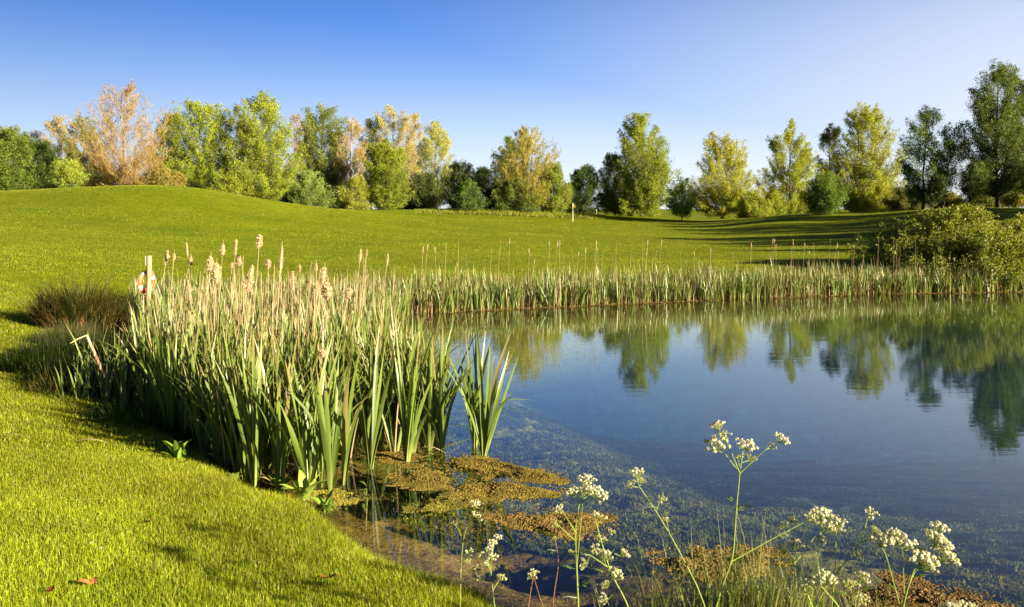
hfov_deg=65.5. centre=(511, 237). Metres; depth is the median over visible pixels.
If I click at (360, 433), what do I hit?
cattail plant
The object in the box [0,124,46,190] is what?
broadleaf tree
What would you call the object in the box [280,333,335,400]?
cattail plant
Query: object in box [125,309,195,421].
cattail plant
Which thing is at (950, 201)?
shrub
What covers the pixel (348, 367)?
cattail plant
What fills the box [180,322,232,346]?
cattail plant
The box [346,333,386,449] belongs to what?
cattail plant
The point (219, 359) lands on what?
cattail plant
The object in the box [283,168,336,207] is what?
shrub
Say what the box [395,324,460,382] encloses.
cattail plant
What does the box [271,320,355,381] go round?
cattail plant
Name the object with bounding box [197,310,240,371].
cattail plant
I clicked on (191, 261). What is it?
dead cattail stalk
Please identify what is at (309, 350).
cattail plant
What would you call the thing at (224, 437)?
cattail plant
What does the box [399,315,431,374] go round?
cattail plant
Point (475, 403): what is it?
cattail plant
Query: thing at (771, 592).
rush tuft
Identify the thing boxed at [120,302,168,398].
cattail plant
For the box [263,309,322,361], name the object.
cattail plant
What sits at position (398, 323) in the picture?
cattail plant
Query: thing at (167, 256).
dead cattail stalk
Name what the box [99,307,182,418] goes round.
cattail plant
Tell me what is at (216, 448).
cattail plant
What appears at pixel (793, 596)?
rush tuft
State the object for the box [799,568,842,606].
cow parsley
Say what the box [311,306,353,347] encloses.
cattail plant
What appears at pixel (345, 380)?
cattail plant
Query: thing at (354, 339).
cattail plant
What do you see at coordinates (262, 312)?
dead cattail stalk
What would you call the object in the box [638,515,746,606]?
rush tuft
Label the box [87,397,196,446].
long grass
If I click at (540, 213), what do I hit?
rough grass
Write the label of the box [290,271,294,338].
dead cattail stalk
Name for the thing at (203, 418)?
cattail plant
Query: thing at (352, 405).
cattail plant
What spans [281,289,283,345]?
dead cattail stalk
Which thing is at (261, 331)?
cattail plant
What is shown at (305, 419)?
cattail plant
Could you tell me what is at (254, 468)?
cattail plant
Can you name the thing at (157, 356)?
cattail plant
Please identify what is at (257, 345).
cattail plant
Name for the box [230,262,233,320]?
dead cattail stalk
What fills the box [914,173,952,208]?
young tree
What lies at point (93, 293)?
long grass
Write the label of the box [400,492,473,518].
algae mat
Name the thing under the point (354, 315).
cattail plant
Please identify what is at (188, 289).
dead cattail stalk
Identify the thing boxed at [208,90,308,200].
poplar tree
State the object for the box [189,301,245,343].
cattail plant
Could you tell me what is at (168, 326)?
cattail plant
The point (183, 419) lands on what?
cattail plant
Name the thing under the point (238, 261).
dead cattail stalk
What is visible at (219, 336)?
cattail plant
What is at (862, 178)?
poplar tree
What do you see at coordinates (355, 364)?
cattail plant
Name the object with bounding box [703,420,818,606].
cow parsley
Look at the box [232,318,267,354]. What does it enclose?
cattail plant
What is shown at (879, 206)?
shrub
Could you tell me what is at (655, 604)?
rush tuft
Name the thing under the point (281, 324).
cattail plant
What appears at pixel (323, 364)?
cattail plant
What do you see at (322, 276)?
dead cattail stalk
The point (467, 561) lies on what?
cow parsley
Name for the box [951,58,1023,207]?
poplar tree
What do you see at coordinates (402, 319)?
cattail plant
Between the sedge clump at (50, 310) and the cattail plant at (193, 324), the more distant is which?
the sedge clump at (50, 310)
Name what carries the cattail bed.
on the water
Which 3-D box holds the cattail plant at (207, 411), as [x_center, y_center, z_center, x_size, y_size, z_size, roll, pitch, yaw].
[-2.636,1.472,7.265,0.894,1.337,0.297,0,0,-10]
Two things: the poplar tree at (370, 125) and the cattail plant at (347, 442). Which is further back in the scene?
the poplar tree at (370, 125)
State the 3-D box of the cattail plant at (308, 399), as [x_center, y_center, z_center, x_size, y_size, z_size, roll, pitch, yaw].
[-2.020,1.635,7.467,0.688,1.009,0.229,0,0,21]
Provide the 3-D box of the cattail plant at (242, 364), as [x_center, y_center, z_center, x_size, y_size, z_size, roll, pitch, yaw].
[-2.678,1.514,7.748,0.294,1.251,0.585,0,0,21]
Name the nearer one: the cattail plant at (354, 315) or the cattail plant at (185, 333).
the cattail plant at (185, 333)
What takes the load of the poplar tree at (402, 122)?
on the ground at (848, 409)
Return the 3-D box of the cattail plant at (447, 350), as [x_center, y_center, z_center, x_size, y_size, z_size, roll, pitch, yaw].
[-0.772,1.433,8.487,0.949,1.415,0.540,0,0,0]
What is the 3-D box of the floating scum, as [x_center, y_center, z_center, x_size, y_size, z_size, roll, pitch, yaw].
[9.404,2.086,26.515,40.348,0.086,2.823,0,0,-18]
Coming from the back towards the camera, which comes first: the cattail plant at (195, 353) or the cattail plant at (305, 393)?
the cattail plant at (195, 353)
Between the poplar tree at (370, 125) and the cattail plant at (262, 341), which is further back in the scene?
the poplar tree at (370, 125)
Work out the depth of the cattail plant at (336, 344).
8.67 m
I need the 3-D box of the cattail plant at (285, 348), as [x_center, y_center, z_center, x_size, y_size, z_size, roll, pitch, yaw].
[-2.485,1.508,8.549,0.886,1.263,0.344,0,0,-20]
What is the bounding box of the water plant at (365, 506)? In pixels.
[358,481,376,530]
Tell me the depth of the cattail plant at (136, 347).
9.82 m
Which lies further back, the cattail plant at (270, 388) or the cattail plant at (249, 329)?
the cattail plant at (249, 329)
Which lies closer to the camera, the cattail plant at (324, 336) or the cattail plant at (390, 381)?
the cattail plant at (390, 381)
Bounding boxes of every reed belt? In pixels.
[120,258,1023,314]
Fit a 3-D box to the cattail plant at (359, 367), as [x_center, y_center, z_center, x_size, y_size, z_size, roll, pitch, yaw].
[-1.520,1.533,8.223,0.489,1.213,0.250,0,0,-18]
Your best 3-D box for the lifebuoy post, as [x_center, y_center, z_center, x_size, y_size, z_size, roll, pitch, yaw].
[-8.084,1.424,17.600,0.231,2.033,0.110,0,0,0]
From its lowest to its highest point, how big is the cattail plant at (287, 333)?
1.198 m
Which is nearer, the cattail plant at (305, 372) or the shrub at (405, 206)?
the cattail plant at (305, 372)
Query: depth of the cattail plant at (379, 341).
9.24 m
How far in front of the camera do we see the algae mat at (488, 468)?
7.12 m
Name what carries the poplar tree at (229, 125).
on the ground at (848, 409)
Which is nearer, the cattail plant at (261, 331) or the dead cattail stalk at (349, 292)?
the dead cattail stalk at (349, 292)
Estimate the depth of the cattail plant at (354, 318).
10.61 m
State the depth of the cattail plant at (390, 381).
8.19 m
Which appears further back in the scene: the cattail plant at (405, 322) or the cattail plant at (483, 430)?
the cattail plant at (405, 322)
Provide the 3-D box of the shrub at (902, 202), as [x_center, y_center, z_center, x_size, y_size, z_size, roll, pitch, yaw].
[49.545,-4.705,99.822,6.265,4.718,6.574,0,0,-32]
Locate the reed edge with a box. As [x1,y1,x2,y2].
[52,315,211,411]
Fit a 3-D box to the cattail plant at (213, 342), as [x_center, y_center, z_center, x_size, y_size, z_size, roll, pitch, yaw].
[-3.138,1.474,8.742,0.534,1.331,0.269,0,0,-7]
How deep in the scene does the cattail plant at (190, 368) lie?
8.75 m
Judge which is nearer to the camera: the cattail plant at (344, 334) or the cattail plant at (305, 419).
the cattail plant at (305, 419)
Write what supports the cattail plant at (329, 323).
on the water
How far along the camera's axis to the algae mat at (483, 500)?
6.32 m
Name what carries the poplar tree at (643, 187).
on the ground at (848, 409)
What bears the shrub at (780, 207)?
on the ground at (848, 409)
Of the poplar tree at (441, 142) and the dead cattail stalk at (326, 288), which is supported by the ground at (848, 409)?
the poplar tree at (441, 142)
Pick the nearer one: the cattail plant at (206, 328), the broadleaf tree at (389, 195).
the cattail plant at (206, 328)
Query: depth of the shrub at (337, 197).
110.46 m
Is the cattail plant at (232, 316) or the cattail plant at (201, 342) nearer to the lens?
the cattail plant at (201, 342)
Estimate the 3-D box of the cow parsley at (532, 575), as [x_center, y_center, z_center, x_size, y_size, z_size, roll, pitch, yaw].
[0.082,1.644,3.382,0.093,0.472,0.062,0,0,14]
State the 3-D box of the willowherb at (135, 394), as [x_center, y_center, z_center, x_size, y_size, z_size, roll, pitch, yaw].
[-4.259,1.952,9.027,0.226,0.536,0.212,0,0,0]
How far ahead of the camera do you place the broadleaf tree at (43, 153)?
97.89 m
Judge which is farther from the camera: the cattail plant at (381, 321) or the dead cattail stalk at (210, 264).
the cattail plant at (381, 321)
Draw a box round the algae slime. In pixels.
[140,406,433,480]
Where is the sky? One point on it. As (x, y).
(572, 71)
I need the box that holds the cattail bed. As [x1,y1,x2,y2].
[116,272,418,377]
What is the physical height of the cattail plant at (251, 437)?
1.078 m
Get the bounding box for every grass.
[0,185,1023,606]
[22,272,138,325]
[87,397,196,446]
[414,208,605,219]
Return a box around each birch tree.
[896,104,957,209]
[931,118,974,208]
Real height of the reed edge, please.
1.134 m
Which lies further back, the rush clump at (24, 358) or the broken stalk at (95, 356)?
the rush clump at (24, 358)
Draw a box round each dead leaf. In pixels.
[45,586,54,591]
[77,577,97,584]
[320,573,338,578]
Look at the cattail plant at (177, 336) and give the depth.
9.90 m
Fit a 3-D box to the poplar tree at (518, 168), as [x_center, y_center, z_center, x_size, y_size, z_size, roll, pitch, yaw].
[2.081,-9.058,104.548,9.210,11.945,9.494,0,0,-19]
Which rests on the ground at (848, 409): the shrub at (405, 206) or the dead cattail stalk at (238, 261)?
the shrub at (405, 206)
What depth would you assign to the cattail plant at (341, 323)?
10.40 m
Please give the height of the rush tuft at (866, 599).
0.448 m
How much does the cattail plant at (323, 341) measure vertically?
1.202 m
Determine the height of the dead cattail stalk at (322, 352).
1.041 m
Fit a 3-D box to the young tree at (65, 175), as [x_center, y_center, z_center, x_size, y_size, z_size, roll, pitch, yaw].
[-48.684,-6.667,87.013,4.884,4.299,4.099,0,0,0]
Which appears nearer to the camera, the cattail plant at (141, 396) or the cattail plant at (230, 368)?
the cattail plant at (230, 368)
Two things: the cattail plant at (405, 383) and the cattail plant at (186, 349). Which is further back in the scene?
the cattail plant at (186, 349)
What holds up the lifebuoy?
hanging from the lifebuoy post
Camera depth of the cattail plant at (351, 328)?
10.40 m
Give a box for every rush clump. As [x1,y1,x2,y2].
[0,323,128,374]
[21,349,142,408]
[22,367,83,394]
[31,315,127,347]
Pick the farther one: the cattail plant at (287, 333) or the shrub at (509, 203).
the shrub at (509, 203)
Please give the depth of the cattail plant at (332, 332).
9.41 m
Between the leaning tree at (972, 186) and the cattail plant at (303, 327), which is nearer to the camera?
the cattail plant at (303, 327)
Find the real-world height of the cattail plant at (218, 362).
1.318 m
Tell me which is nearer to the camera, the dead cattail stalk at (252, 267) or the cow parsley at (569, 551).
the cow parsley at (569, 551)
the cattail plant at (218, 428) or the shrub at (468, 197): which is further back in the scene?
the shrub at (468, 197)
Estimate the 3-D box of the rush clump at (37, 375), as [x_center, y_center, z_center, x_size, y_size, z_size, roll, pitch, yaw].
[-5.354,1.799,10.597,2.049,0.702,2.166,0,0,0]
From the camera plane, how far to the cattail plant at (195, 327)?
9.96 m
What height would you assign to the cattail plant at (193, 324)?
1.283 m
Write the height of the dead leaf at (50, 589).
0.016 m
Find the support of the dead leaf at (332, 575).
on the ground at (848, 409)
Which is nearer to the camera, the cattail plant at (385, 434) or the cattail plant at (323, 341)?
the cattail plant at (385, 434)
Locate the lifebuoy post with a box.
[144,256,151,305]
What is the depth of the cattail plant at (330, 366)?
7.71 m
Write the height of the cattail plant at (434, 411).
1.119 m
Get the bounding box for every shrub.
[76,160,115,186]
[131,161,189,186]
[193,165,256,196]
[269,168,299,202]
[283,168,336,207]
[324,179,345,208]
[334,170,375,209]
[394,183,413,209]
[403,169,449,209]
[450,178,491,211]
[490,174,549,212]
[730,188,776,217]
[761,188,793,215]
[842,202,1023,290]
[866,182,895,211]
[878,182,937,210]
[927,190,962,208]
[954,194,1009,207]
[990,212,1023,248]
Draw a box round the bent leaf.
[426,438,471,458]
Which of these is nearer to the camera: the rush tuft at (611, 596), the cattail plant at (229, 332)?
the rush tuft at (611, 596)
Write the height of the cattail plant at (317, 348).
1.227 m
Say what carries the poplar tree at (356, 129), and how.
on the ground at (848, 409)
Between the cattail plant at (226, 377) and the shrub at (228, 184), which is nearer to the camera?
the cattail plant at (226, 377)
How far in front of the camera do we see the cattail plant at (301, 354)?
8.47 m
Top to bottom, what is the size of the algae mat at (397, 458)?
0.046 m
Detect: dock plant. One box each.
[161,440,189,461]
[227,472,244,481]
[266,464,294,491]
[280,469,327,502]
[311,489,333,513]
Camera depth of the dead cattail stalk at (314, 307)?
8.68 m
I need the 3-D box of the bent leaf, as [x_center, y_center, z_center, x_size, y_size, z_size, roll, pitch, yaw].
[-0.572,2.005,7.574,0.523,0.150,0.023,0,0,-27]
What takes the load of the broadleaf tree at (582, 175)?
on the ground at (848, 409)
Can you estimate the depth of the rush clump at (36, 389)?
9.65 m
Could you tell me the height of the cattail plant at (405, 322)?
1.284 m
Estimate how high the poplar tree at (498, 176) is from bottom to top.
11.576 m
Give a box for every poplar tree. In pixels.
[29,129,52,162]
[35,115,79,163]
[59,113,107,185]
[63,79,176,185]
[143,109,189,173]
[148,99,246,187]
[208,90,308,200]
[211,103,258,176]
[281,113,310,178]
[289,101,356,193]
[327,115,372,199]
[355,116,390,209]
[369,104,419,184]
[403,111,427,190]
[412,119,464,201]
[484,135,528,208]
[490,124,561,210]
[594,152,631,215]
[599,110,684,216]
[683,130,770,218]
[747,117,823,213]
[812,121,843,211]
[819,102,910,211]
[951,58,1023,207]
[1003,75,1023,207]
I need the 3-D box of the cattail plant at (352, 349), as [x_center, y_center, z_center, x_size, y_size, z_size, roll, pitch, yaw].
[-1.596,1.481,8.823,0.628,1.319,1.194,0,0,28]
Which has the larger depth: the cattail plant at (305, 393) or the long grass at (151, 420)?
the long grass at (151, 420)
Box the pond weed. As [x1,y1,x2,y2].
[286,387,1023,606]
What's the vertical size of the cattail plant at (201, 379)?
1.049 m
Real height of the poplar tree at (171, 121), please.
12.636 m
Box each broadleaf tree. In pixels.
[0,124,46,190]
[6,139,61,189]
[359,138,416,209]
[439,160,489,208]
[473,165,500,208]
[536,161,574,212]
[565,163,609,213]
[999,175,1023,207]
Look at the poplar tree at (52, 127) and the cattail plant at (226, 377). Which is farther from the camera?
the poplar tree at (52, 127)
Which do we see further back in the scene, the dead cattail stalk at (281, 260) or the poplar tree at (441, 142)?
the poplar tree at (441, 142)
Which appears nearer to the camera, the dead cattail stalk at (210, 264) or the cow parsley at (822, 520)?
the cow parsley at (822, 520)
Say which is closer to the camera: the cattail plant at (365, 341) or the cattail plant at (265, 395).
the cattail plant at (265, 395)
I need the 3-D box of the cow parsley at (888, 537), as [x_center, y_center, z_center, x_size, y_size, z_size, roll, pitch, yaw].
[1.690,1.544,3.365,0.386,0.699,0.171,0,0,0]
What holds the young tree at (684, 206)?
on the ground at (848, 409)
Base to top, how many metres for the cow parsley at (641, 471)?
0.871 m
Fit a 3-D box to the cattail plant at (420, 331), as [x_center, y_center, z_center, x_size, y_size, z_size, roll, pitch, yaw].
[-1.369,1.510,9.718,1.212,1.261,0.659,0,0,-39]
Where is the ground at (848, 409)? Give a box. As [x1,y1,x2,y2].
[0,185,1023,606]
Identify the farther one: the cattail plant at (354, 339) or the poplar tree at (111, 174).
the poplar tree at (111, 174)
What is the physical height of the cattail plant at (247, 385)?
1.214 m
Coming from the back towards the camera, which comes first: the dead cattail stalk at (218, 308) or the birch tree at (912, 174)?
the birch tree at (912, 174)
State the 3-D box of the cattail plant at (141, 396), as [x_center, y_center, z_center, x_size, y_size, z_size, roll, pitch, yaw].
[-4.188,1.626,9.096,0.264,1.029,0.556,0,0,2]
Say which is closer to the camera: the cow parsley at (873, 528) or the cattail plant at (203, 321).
the cow parsley at (873, 528)
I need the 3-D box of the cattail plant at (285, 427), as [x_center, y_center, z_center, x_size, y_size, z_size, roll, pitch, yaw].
[-2.000,1.490,6.913,1.035,1.279,0.270,0,0,32]
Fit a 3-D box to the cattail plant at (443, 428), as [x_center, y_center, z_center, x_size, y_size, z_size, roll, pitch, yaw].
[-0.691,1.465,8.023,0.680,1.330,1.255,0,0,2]
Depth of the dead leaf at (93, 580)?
4.15 m
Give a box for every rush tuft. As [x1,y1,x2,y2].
[588,567,642,606]
[623,525,690,606]
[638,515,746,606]
[666,512,793,606]
[703,512,829,606]
[739,544,836,606]
[767,546,872,606]
[830,573,907,606]
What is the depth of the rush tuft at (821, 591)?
3.93 m
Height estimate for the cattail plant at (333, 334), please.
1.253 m
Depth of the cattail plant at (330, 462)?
6.59 m
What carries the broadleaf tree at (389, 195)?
on the ground at (848, 409)
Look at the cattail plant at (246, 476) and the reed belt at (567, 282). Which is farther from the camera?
the reed belt at (567, 282)
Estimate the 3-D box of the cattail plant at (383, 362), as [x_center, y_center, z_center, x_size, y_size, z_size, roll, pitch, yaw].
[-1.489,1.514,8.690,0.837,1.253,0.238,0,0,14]
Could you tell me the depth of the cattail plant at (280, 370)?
8.21 m
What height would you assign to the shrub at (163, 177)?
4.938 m
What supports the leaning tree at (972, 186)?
on the ground at (848, 409)
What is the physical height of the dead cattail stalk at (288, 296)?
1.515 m
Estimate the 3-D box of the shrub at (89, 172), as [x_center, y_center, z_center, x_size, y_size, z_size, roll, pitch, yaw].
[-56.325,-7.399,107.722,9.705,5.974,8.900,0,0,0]
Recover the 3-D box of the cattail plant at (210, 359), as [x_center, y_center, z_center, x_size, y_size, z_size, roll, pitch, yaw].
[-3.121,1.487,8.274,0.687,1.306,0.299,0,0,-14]
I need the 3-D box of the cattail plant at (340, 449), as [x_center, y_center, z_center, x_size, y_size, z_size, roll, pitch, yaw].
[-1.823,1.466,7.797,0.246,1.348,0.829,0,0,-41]
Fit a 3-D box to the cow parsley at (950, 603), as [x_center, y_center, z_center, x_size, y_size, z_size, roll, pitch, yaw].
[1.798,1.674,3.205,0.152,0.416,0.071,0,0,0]
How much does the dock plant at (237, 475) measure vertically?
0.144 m
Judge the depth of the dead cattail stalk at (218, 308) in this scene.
9.65 m
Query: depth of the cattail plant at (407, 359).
8.43 m
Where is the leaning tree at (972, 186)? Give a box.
[952,153,1000,203]
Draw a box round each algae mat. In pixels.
[305,488,358,511]
[357,448,432,465]
[385,463,462,490]
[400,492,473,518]
[433,454,570,485]
[438,478,566,503]
[454,494,500,508]
[476,507,618,542]
[644,544,794,587]
[839,570,1014,606]
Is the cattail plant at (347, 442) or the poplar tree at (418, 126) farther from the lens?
the poplar tree at (418, 126)
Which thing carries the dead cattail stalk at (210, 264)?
on the water
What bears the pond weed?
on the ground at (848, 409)
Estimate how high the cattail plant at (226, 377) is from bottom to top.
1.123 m
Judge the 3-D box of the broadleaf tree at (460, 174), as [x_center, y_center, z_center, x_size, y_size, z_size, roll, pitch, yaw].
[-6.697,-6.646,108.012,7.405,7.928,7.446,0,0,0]
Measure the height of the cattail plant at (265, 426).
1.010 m
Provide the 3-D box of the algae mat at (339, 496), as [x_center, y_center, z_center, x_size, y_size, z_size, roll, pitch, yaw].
[-1.455,2.089,6.367,0.445,0.044,0.588,0,0,-22]
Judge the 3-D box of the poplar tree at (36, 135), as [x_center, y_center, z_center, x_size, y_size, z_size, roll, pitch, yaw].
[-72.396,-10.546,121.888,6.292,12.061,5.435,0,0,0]
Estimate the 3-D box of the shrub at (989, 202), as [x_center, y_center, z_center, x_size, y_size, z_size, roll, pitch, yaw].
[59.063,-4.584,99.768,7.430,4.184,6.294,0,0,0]
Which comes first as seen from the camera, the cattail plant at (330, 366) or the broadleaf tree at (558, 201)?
the cattail plant at (330, 366)
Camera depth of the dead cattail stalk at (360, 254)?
15.49 m
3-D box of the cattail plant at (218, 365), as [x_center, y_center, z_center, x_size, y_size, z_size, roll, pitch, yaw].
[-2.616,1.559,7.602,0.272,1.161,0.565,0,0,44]
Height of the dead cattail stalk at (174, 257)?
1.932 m
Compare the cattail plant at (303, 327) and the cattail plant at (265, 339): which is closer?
the cattail plant at (265, 339)
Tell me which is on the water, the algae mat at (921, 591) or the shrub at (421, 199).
the algae mat at (921, 591)
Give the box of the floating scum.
[444,291,1022,313]
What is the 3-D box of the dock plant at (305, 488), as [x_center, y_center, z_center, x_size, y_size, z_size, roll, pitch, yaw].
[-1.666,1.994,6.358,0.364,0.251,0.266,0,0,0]
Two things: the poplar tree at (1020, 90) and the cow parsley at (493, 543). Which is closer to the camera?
the cow parsley at (493, 543)
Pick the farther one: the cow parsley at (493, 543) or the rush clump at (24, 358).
the rush clump at (24, 358)
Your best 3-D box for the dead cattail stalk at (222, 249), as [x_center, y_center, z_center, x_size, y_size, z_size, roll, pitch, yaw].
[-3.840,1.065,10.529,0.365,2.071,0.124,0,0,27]
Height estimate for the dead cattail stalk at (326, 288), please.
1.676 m
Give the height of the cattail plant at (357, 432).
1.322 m
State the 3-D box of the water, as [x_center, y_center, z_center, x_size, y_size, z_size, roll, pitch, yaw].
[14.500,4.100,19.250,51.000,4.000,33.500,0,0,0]
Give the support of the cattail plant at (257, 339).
on the water
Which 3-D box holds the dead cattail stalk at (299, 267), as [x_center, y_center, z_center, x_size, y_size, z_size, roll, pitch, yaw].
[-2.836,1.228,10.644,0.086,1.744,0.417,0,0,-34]
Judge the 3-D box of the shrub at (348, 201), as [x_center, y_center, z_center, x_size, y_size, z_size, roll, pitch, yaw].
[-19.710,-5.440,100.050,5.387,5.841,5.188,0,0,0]
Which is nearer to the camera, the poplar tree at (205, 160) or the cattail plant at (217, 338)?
the cattail plant at (217, 338)
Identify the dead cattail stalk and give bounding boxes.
[125,250,169,343]
[163,250,175,334]
[176,257,192,324]
[186,242,192,328]
[186,281,193,354]
[191,256,213,338]
[195,271,204,341]
[210,263,221,331]
[211,269,254,358]
[218,274,226,331]
[219,244,225,302]
[229,265,253,340]
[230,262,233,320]
[231,239,237,312]
[235,255,241,329]
[237,234,262,322]
[261,278,264,358]
[264,259,270,333]
[276,246,283,328]
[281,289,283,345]
[286,281,291,308]
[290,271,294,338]
[298,264,301,328]
[303,278,311,343]
[313,289,314,340]
[316,266,326,317]
[318,349,325,372]
[320,282,332,341]
[334,285,352,360]
[346,249,361,311]
[362,254,388,303]
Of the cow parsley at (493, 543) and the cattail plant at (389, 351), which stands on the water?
the cattail plant at (389, 351)
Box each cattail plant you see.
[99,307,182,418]
[102,305,171,410]
[117,300,173,347]
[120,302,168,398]
[123,340,153,416]
[124,310,182,379]
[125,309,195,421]
[126,302,186,352]
[129,317,206,398]
[134,312,189,434]
[139,301,198,353]
[145,317,173,423]
[147,311,218,417]
[152,323,186,416]
[154,334,201,369]
[159,365,189,438]
[163,350,217,449]
[164,334,225,440]
[167,307,203,402]
[168,323,201,370]
[169,338,231,457]
[173,318,195,351]
[176,326,275,471]
[178,322,244,445]
[178,335,192,385]
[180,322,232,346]
[181,303,236,342]
[181,324,264,470]
[184,327,243,398]
[185,313,205,381]
[186,308,207,360]
[187,331,216,424]
[188,302,222,355]
[188,356,240,464]
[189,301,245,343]
[190,371,231,470]
[191,348,218,447]
[192,364,270,462]
[195,313,267,343]
[195,324,230,361]
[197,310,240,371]
[199,323,263,362]
[202,311,248,362]
[202,351,283,452]
[203,314,245,381]
[203,314,264,464]
[203,330,234,382]
[206,319,268,345]
[206,344,251,385]
[211,310,224,353]
[214,329,251,419]
[215,297,235,336]
[215,321,256,385]
[215,324,290,491]
[216,310,294,368]
[216,386,263,480]
[217,302,279,344]
[220,349,284,488]
[221,319,265,371]
[222,319,296,358]
[223,300,268,345]
[223,326,283,400]
[225,341,263,445]
[227,328,268,372]
[227,339,309,474]
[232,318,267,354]
[237,361,265,487]
[238,310,280,358]
[239,319,268,364]
[239,321,308,367]
[239,334,321,474]
[242,373,294,443]
[243,313,270,356]
[243,331,335,381]
[245,332,351,483]
[247,378,301,472]
[248,320,317,420]
[249,377,294,491]
[250,347,283,383]
[255,309,302,388]
[256,334,312,451]
[259,316,307,352]
[259,337,312,392]
[261,337,284,435]
[262,322,275,354]
[263,303,340,360]
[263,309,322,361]
[264,314,287,340]
[266,340,364,423]
[266,353,383,480]
[266,357,361,489]
[267,350,337,474]
[268,323,337,382]
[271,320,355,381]
[272,324,314,395]
[274,342,317,431]
[275,307,301,347]
[275,326,312,365]
[280,310,294,344]
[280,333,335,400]
[280,362,333,448]
[281,340,344,480]
[281,361,365,467]
[290,295,342,339]
[290,326,346,381]
[295,321,379,380]
[299,314,370,415]
[301,308,306,348]
[302,360,344,487]
[303,313,374,346]
[303,318,354,368]
[303,325,343,352]
[303,328,351,456]
[309,358,384,445]
[310,325,344,364]
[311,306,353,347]
[314,322,344,394]
[316,333,393,406]
[321,310,330,337]
[322,312,363,353]
[322,315,365,389]
[326,286,365,337]
[327,311,386,370]
[327,320,393,438]
[328,306,356,358]
[328,336,367,420]
[333,311,364,342]
[341,344,401,438]
[342,340,367,485]
[344,299,358,335]
[345,325,398,468]
[346,322,399,398]
[346,325,399,444]
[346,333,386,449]
[347,318,374,404]
[347,326,410,422]
[347,326,426,451]
[347,348,367,445]
[348,332,382,405]
[352,315,387,368]
[353,314,440,444]
[353,327,423,417]
[357,303,390,347]
[357,305,414,410]
[357,322,401,451]
[361,316,394,365]
[362,362,406,439]
[364,296,424,358]
[364,329,376,406]
[369,301,389,358]
[370,294,427,338]
[370,310,411,344]
[378,332,451,445]
[383,323,463,394]
[384,302,413,343]
[385,310,473,424]
[385,315,426,354]
[386,296,425,353]
[386,325,420,438]
[389,312,436,463]
[394,313,482,407]
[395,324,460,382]
[395,342,434,453]
[396,340,460,454]
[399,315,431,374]
[400,318,437,408]
[401,326,471,452]
[402,308,451,365]
[406,331,452,447]
[415,347,465,451]
[438,302,529,455]
[449,315,511,448]
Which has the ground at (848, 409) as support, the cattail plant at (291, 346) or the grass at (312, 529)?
the grass at (312, 529)
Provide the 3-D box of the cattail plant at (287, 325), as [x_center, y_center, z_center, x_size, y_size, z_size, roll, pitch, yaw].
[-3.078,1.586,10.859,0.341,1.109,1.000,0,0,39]
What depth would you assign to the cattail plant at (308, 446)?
6.77 m
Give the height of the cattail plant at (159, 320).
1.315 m
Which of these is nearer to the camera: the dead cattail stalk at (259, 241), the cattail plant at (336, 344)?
the cattail plant at (336, 344)
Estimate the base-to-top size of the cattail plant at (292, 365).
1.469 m
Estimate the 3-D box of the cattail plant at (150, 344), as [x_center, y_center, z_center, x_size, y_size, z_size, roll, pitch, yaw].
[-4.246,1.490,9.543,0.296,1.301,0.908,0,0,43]
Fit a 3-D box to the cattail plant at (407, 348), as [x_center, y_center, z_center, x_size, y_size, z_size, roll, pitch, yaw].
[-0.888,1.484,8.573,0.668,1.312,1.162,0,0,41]
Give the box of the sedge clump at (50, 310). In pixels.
[14,264,140,332]
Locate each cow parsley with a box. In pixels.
[449,499,484,606]
[472,533,507,606]
[527,568,542,606]
[549,536,574,605]
[550,473,607,606]
[580,510,631,606]
[623,467,704,606]
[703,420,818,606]
[774,506,847,606]
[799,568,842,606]
[815,506,880,606]
[834,569,875,606]
[867,520,960,606]
[939,599,977,606]
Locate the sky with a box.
[0,0,1023,208]
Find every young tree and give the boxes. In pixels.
[44,157,90,187]
[663,176,700,220]
[796,167,851,214]
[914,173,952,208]
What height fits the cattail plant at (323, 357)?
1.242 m
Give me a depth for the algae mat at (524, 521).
5.83 m
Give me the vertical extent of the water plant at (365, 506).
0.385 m
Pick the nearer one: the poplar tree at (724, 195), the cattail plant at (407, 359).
the cattail plant at (407, 359)
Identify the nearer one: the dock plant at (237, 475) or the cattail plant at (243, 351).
the dock plant at (237, 475)
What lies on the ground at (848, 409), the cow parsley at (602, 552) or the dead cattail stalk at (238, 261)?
the cow parsley at (602, 552)
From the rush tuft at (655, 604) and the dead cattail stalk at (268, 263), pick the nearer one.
the rush tuft at (655, 604)
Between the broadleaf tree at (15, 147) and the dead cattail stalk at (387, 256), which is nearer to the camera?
the dead cattail stalk at (387, 256)
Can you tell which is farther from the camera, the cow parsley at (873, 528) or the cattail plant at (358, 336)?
the cattail plant at (358, 336)
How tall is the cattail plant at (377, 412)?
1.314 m
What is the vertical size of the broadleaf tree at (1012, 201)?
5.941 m
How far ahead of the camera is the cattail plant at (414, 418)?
7.69 m
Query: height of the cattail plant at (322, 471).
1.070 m
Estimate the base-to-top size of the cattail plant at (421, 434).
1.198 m
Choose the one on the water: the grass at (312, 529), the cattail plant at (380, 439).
the cattail plant at (380, 439)
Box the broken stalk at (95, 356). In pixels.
[85,334,112,396]
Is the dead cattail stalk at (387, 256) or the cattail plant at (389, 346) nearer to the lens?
the cattail plant at (389, 346)
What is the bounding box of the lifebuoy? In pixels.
[137,270,155,294]
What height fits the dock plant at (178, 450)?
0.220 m

